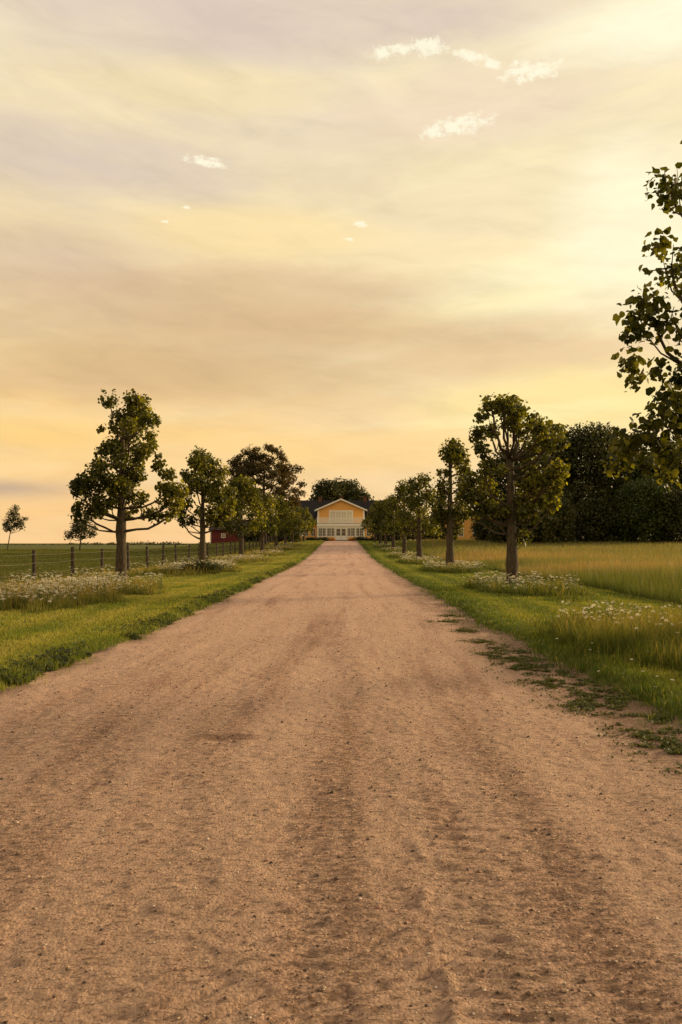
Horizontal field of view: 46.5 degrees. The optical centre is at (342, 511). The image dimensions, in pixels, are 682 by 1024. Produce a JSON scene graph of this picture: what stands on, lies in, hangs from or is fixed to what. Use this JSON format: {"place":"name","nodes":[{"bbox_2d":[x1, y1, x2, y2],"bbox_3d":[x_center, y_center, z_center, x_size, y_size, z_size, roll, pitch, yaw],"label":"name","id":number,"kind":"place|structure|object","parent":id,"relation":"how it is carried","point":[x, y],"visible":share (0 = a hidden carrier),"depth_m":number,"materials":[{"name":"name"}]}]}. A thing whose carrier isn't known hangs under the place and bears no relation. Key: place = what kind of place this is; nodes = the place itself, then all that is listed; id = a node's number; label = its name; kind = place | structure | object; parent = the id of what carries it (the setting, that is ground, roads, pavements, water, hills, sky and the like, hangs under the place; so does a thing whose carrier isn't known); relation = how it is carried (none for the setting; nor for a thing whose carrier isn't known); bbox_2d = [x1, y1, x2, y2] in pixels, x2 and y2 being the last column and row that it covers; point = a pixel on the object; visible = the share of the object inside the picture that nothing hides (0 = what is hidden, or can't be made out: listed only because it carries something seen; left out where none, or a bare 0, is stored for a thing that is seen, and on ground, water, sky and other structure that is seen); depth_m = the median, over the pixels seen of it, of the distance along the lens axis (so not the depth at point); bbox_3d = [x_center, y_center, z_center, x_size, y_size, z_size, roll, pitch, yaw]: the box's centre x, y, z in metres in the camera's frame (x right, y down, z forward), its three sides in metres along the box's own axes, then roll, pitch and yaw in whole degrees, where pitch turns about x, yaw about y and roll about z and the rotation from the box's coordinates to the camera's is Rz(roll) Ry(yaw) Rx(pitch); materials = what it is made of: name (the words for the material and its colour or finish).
{"place":"outdoors","nodes":[
{"label":"outdoors","id":0,"kind":"place"},
{"bbox_2d":[0,581,253,691],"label":"lawn grass","id":1,"kind":"structure","parent":0,"point":[106,635],"depth_m":15.24,"materials":[{"name":"green plant"}]},
{"bbox_2d":[128,540,324,584],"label":"lawn grass","id":2,"kind":"structure","parent":0,"point":[251,573],"depth_m":44.14,"materials":[{"name":"green plant"}]},
{"bbox_2d":[0,541,681,1023],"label":"road","id":3,"kind":"structure","parent":0,"point":[336,571],"depth_m":4.43,"materials":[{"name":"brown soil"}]},
{"bbox_2d":[423,614,681,776],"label":"margin weeds","id":4,"kind":"object","parent":3,"relation":"on","point":[610,699],"visible":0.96,"depth_m":8.25,"materials":[{"name":"green plant"}]},
{"bbox_2d":[0,541,681,680],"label":"meadow grass","id":5,"kind":"structure","parent":0,"point":[607,639],"depth_m":14.70,"materials":[{"name":"green plant"}]},
{"bbox_2d":[0,541,681,718],"bbox_3d":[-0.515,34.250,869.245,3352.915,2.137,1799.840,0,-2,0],"label":"ground","id":6,"kind":"structure","parent":0,"point":[55,546],"depth_m":18.59,"materials":[{"name":"green plant"}]},
{"bbox_2d":[1,504,27,549],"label":"tree","id":7,"kind":"object","parent":6,"relation":"on","point":[11,520],"visible":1,"depth_m":149.89,"materials":[{"name":"green plant"}]},
{"bbox_2d":[63,511,97,549],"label":"tree","id":8,"kind":"object","parent":6,"relation":"on","point":[76,529],"visible":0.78,"depth_m":149.69,"materials":[{"name":"green plant"}]},
{"bbox_2d":[0,540,209,544],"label":"distant woods","id":9,"kind":"object","parent":6,"relation":"on","point":[145,543],"visible":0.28,"depth_m":555.42,"materials":[{"name":"green plant"}]},
{"bbox_2d":[66,388,188,581],"bbox_3d":[-7.608,-0.797,27.801,3.539,7.105,3.468,-2,-3,42],"label":"avenue tree","id":10,"kind":"object","parent":6,"relation":"on","point":[126,428],"visible":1,"depth_m":27.63,"materials":[{"name":"green plant"}]},
{"bbox_2d":[0,541,273,583],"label":"crop grass","id":11,"kind":"structure","parent":6,"relation":"on","point":[17,560],"depth_m":69.21,"materials":[{"name":"green plant"}]},
{"bbox_2d":[0,535,273,581],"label":"wire fence","id":12,"kind":"object","parent":6,"relation":"on","point":[72,560],"visible":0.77,"depth_m":41.92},
{"bbox_2d":[0,562,297,685],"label":"bank undergrowth","id":13,"kind":"object","parent":6,"relation":"on","point":[134,636],"visible":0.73,"depth_m":11.25,"materials":[{"name":"green plant"}]},
{"bbox_2d":[179,555,225,573],"bbox_3d":[-6.822,2.624,38.497,2.299,1.072,1.220,0,-2,0],"label":"bush","id":14,"kind":"object","parent":6,"relation":"on","point":[202,565],"visible":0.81,"depth_m":38.43,"materials":[{"name":"green plant"}]},
{"bbox_2d":[176,445,238,560],"bbox_3d":[-7.989,-0.203,46.969,3.866,7.379,4.062,1,-3,-29],"label":"avenue tree","id":15,"kind":"object","parent":6,"relation":"on","point":[217,498],"visible":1,"depth_m":46.55,"materials":[{"name":"green plant"}]},
{"bbox_2d":[219,474,269,555],"bbox_3d":[-8.161,0.473,65.034,4.316,7.288,4.500,2,-3,-43],"label":"avenue tree","id":16,"kind":"object","parent":6,"relation":"on","point":[241,485],"visible":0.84,"depth_m":64.74,"materials":[{"name":"green plant"}]},
{"bbox_2d":[208,520,283,542],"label":"red barn","id":17,"kind":"structure","parent":6,"relation":"on","point":[217,535],"depth_m":148.93,"materials":[{"name":"wood"}]},
{"bbox_2d":[236,522,274,541],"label":"garden bush","id":18,"kind":"object","parent":6,"relation":"on","point":[251,537],"visible":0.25,"depth_m":137.70,"materials":[{"name":"green plant"}]},
{"bbox_2d":[244,491,282,552],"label":"avenue tree","id":19,"kind":"object","parent":6,"relation":"on","point":[268,507],"visible":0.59,"depth_m":81.76,"materials":[{"name":"green plant"}]},
{"bbox_2d":[226,443,307,544],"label":"airy tree","id":20,"kind":"object","parent":6,"relation":"on","point":[281,473],"visible":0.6,"depth_m":116.61,"materials":[{"name":"green plant"}]},
{"bbox_2d":[263,495,295,547],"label":"avenue tree","id":21,"kind":"object","parent":6,"relation":"on","point":[281,511],"visible":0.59,"depth_m":98.74,"materials":[{"name":"green plant"}]},
{"bbox_2d":[267,518,306,541],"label":"garden bush","id":22,"kind":"object","parent":6,"relation":"on","point":[297,536],"visible":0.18,"depth_m":136.78,"materials":[{"name":"green plant"}]},
{"bbox_2d":[276,499,301,543],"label":"avenue tree","id":23,"kind":"object","parent":6,"relation":"on","point":[292,514],"visible":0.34,"depth_m":114.77,"materials":[{"name":"green plant"}]},
{"bbox_2d":[0,542,582,609],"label":"meadow daisies","id":24,"kind":"object","parent":6,"relation":"on","point":[72,580],"visible":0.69,"depth_m":23.51,"materials":[{"name":"white plant"}]},
{"bbox_2d":[280,505,308,542],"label":"avenue tree","id":25,"kind":"object","parent":6,"relation":"on","point":[304,524],"visible":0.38,"depth_m":130.79,"materials":[{"name":"green plant"}]},
{"bbox_2d":[296,506,316,540],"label":"avenue tree","id":26,"kind":"object","parent":6,"relation":"on","point":[311,523],"visible":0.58,"depth_m":145.77,"materials":[{"name":"green plant"}]},
{"bbox_2d":[305,537,317,540],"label":"garden shrub","id":27,"kind":"object","parent":6,"relation":"on","point":[309,539],"visible":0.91,"depth_m":158.06,"materials":[{"name":"green plant"}]},
{"bbox_2d":[316,537,328,540],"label":"garden shrub","id":28,"kind":"object","parent":6,"relation":"on","point":[324,538],"visible":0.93,"depth_m":158.51,"materials":[{"name":"green plant"}]},
{"bbox_2d":[307,478,346,499],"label":"woodland tree","id":29,"kind":"object","parent":6,"relation":"on","point":[326,490],"visible":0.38,"depth_m":194.50,"materials":[{"name":"green plant"}]},
{"bbox_2d":[295,497,382,540],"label":"manor house","id":30,"kind":"structure","parent":6,"relation":"on","point":[340,518],"depth_m":164.57,"materials":[{"name":"wood"}]},
{"bbox_2d":[322,528,325,535],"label":"window","id":31,"kind":"structure","parent":30,"relation":"in","point":[323,529],"depth_m":162.99,"materials":[{"name":"beige paint"}]},
{"bbox_2d":[330,512,335,522],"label":"french window","id":32,"kind":"structure","parent":30,"relation":"in","point":[332,514],"depth_m":164.55,"materials":[{"name":"white glass"}]},
{"bbox_2d":[336,512,340,522],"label":"french window","id":33,"kind":"structure","parent":30,"relation":"in","point":[338,514],"depth_m":164.55,"materials":[{"name":"white glass"}]},
{"bbox_2d":[336,528,340,539],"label":"door","id":34,"kind":"structure","parent":30,"relation":"in","point":[338,530],"depth_m":162.99,"materials":[{"name":"beige paint"}]},
{"bbox_2d":[341,512,345,522],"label":"french window","id":35,"kind":"structure","parent":30,"relation":"in","point":[343,514],"depth_m":164.55,"materials":[{"name":"white glass"}]},
{"bbox_2d":[341,528,345,539],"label":"door","id":36,"kind":"structure","parent":30,"relation":"in","point":[343,530],"depth_m":162.99,"materials":[{"name":"beige paint"}]},
{"bbox_2d":[347,512,351,522],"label":"french window","id":37,"kind":"structure","parent":30,"relation":"in","point":[349,514],"depth_m":164.55,"materials":[{"name":"beige paint"}]},
{"bbox_2d":[356,528,359,535],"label":"window","id":38,"kind":"structure","parent":30,"relation":"in","point":[357,529],"depth_m":162.99,"materials":[{"name":"beige paint"}]},
{"bbox_2d":[330,476,363,499],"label":"woodland tree","id":39,"kind":"object","parent":6,"relation":"on","point":[346,485],"visible":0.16,"depth_m":198.27,"materials":[{"name":"green plant"}]},
{"bbox_2d":[353,536,365,540],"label":"garden shrub","id":40,"kind":"object","parent":6,"relation":"on","point":[360,538],"visible":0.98,"depth_m":158.71,"materials":[{"name":"green plant"}]},
{"bbox_2d":[346,486,373,499],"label":"woodland tree","id":41,"kind":"object","parent":6,"relation":"on","point":[357,494],"visible":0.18,"depth_m":193.18,"materials":[{"name":"green plant"}]},
{"bbox_2d":[364,537,373,540],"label":"garden shrub","id":42,"kind":"object","parent":6,"relation":"on","point":[368,539],"visible":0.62,"depth_m":158.22,"materials":[{"name":"green plant"}]},
{"bbox_2d":[360,506,378,541],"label":"avenue tree","id":43,"kind":"object","parent":6,"relation":"on","point":[363,526],"visible":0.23,"depth_m":139.66,"materials":[{"name":"green plant"}]},
{"bbox_2d":[366,499,391,543],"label":"avenue tree","id":44,"kind":"object","parent":6,"relation":"on","point":[372,516],"visible":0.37,"depth_m":123.72,"materials":[{"name":"green plant"}]},
{"bbox_2d":[370,500,394,544],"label":"avenue tree","id":45,"kind":"object","parent":6,"relation":"on","point":[376,521],"visible":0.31,"depth_m":107.39,"materials":[{"name":"green plant"}]},
{"bbox_2d":[371,528,401,540],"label":"garden bush","id":46,"kind":"object","parent":6,"relation":"on","point":[388,538],"visible":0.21,"depth_m":148.19,"materials":[{"name":"green plant"}]},
{"bbox_2d":[377,494,405,549],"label":"avenue tree","id":47,"kind":"object","parent":6,"relation":"on","point":[384,528],"visible":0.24,"depth_m":91.78,"materials":[{"name":"green plant"}]},
{"bbox_2d":[383,479,429,554],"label":"avenue tree","id":48,"kind":"object","parent":6,"relation":"on","point":[392,505],"visible":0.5,"depth_m":75.36,"materials":[{"name":"green plant"}]},
{"bbox_2d":[399,517,428,540],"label":"garden bush","id":49,"kind":"object","parent":6,"relation":"on","point":[408,537],"visible":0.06,"depth_m":149.84,"materials":[{"name":"green plant"}]},
{"bbox_2d":[393,472,442,558],"bbox_3d":[5.934,0.465,61.225,4.024,7.204,4.604,0,-2,0],"label":"avenue tree","id":50,"kind":"object","parent":6,"relation":"on","point":[425,498],"visible":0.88,"depth_m":60.74,"materials":[{"name":"green plant"}]},
{"bbox_2d":[422,520,443,539],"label":"garden bush","id":51,"kind":"object","parent":6,"relation":"on","point":[429,536],"visible":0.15,"depth_m":147.91,"materials":[{"name":"green plant"}]},
{"bbox_2d":[428,438,472,567],"bbox_3d":[5.922,-0.345,43.577,2.568,7.493,2.585,0,-2,0],"label":"avenue tree","id":52,"kind":"object","parent":6,"relation":"on","point":[444,511],"visible":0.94,"depth_m":43.34,"materials":[{"name":"green plant"}]},
{"bbox_2d":[445,517,475,540],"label":"yellow outbuilding","id":53,"kind":"structure","parent":6,"relation":"on","point":[466,529],"depth_m":140.97,"materials":[{"name":"wood"}]},
{"bbox_2d":[469,515,492,540],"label":"bush","id":54,"kind":"object","parent":6,"relation":"on","point":[479,533],"visible":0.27,"depth_m":127.47,"materials":[{"name":"green plant"}]},
{"bbox_2d":[453,392,570,585],"bbox_3d":[5.625,-0.716,26.312,3.827,6.842,3.250,-1,-3,30],"label":"avenue tree","id":55,"kind":"object","parent":6,"relation":"on","point":[546,435],"visible":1,"depth_m":26.19,"materials":[{"name":"green plant"}]},
{"bbox_2d":[485,512,541,543],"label":"bush","id":56,"kind":"object","parent":6,"relation":"on","point":[491,537],"visible":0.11,"depth_m":112.47,"materials":[{"name":"green plant"}]},
{"bbox_2d":[476,439,561,543],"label":"woodland tree","id":57,"kind":"object","parent":6,"relation":"on","point":[540,531],"visible":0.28,"depth_m":110.19,"materials":[{"name":"green plant"}]},
{"bbox_2d":[515,429,586,539],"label":"woodland tree","id":58,"kind":"object","parent":6,"relation":"on","point":[577,496],"visible":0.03,"depth_m":130.22,"materials":[{"name":"green plant"}]},
{"bbox_2d":[533,488,577,543],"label":"bush","id":59,"kind":"object","parent":6,"relation":"on","point":[563,528],"visible":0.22,"depth_m":114.19,"materials":[{"name":"green plant"}]},
{"bbox_2d":[550,421,636,540],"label":"woodland tree","id":60,"kind":"object","parent":6,"relation":"on","point":[596,442],"visible":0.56,"depth_m":125.19,"materials":[{"name":"green plant"}]},
{"bbox_2d":[567,494,626,542],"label":"bush","id":61,"kind":"object","parent":6,"relation":"on","point":[589,517],"visible":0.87,"depth_m":119.88,"materials":[{"name":"green plant"}]},
{"bbox_2d":[593,430,649,538],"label":"woodland tree","id":62,"kind":"object","parent":6,"relation":"on","point":[619,465],"visible":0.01,"depth_m":134.01,"materials":[{"name":"green plant"}]},
{"bbox_2d":[598,140,681,491],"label":"avenue tree","id":63,"kind":"object","parent":6,"relation":"on","point":[668,399],"visible":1,"depth_m":11.76,"materials":[{"name":"green plant"}]},
{"bbox_2d":[606,475,681,544],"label":"bush","id":64,"kind":"object","parent":6,"relation":"on","point":[643,491],"visible":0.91,"depth_m":115.90,"materials":[{"name":"green plant"}]},
{"bbox_2d":[622,452,681,540],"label":"woodland tree","id":65,"kind":"object","parent":6,"relation":"on","point":[640,476],"visible":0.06,"depth_m":128.07,"materials":[{"name":"green plant"}]},
{"bbox_2d":[648,441,681,537],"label":"woodland tree","id":66,"kind":"object","parent":6,"relation":"on","point":[679,467],"visible":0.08,"depth_m":123.22,"materials":[{"name":"green plant"}]},
{"bbox_2d":[651,486,681,542],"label":"bush","id":67,"kind":"object","parent":6,"relation":"on","point":[676,496],"visible":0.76,"depth_m":114.55,"materials":[{"name":"green plant"}]},
{"bbox_2d":[0,0,681,542],"label":"sky","id":68,"kind":"structure","parent":0,"point":[320,231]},
{"bbox_2d":[358,541,552,584],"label":"lawn grass","id":69,"kind":"structure","parent":0,"point":[405,572],"depth_m":40.29,"materials":[{"name":"green plant"}]},
{"bbox_2d":[395,537,681,605],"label":"hay field grass","id":70,"kind":"structure","parent":0,"point":[649,570],"depth_m":46.23,"materials":[{"name":"plant"}]},
{"bbox_2d":[406,581,681,741],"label":"lawn grass","id":71,"kind":"structure","parent":0,"point":[453,591],"depth_m":15.05,"materials":[{"name":"green plant"}]}
]}

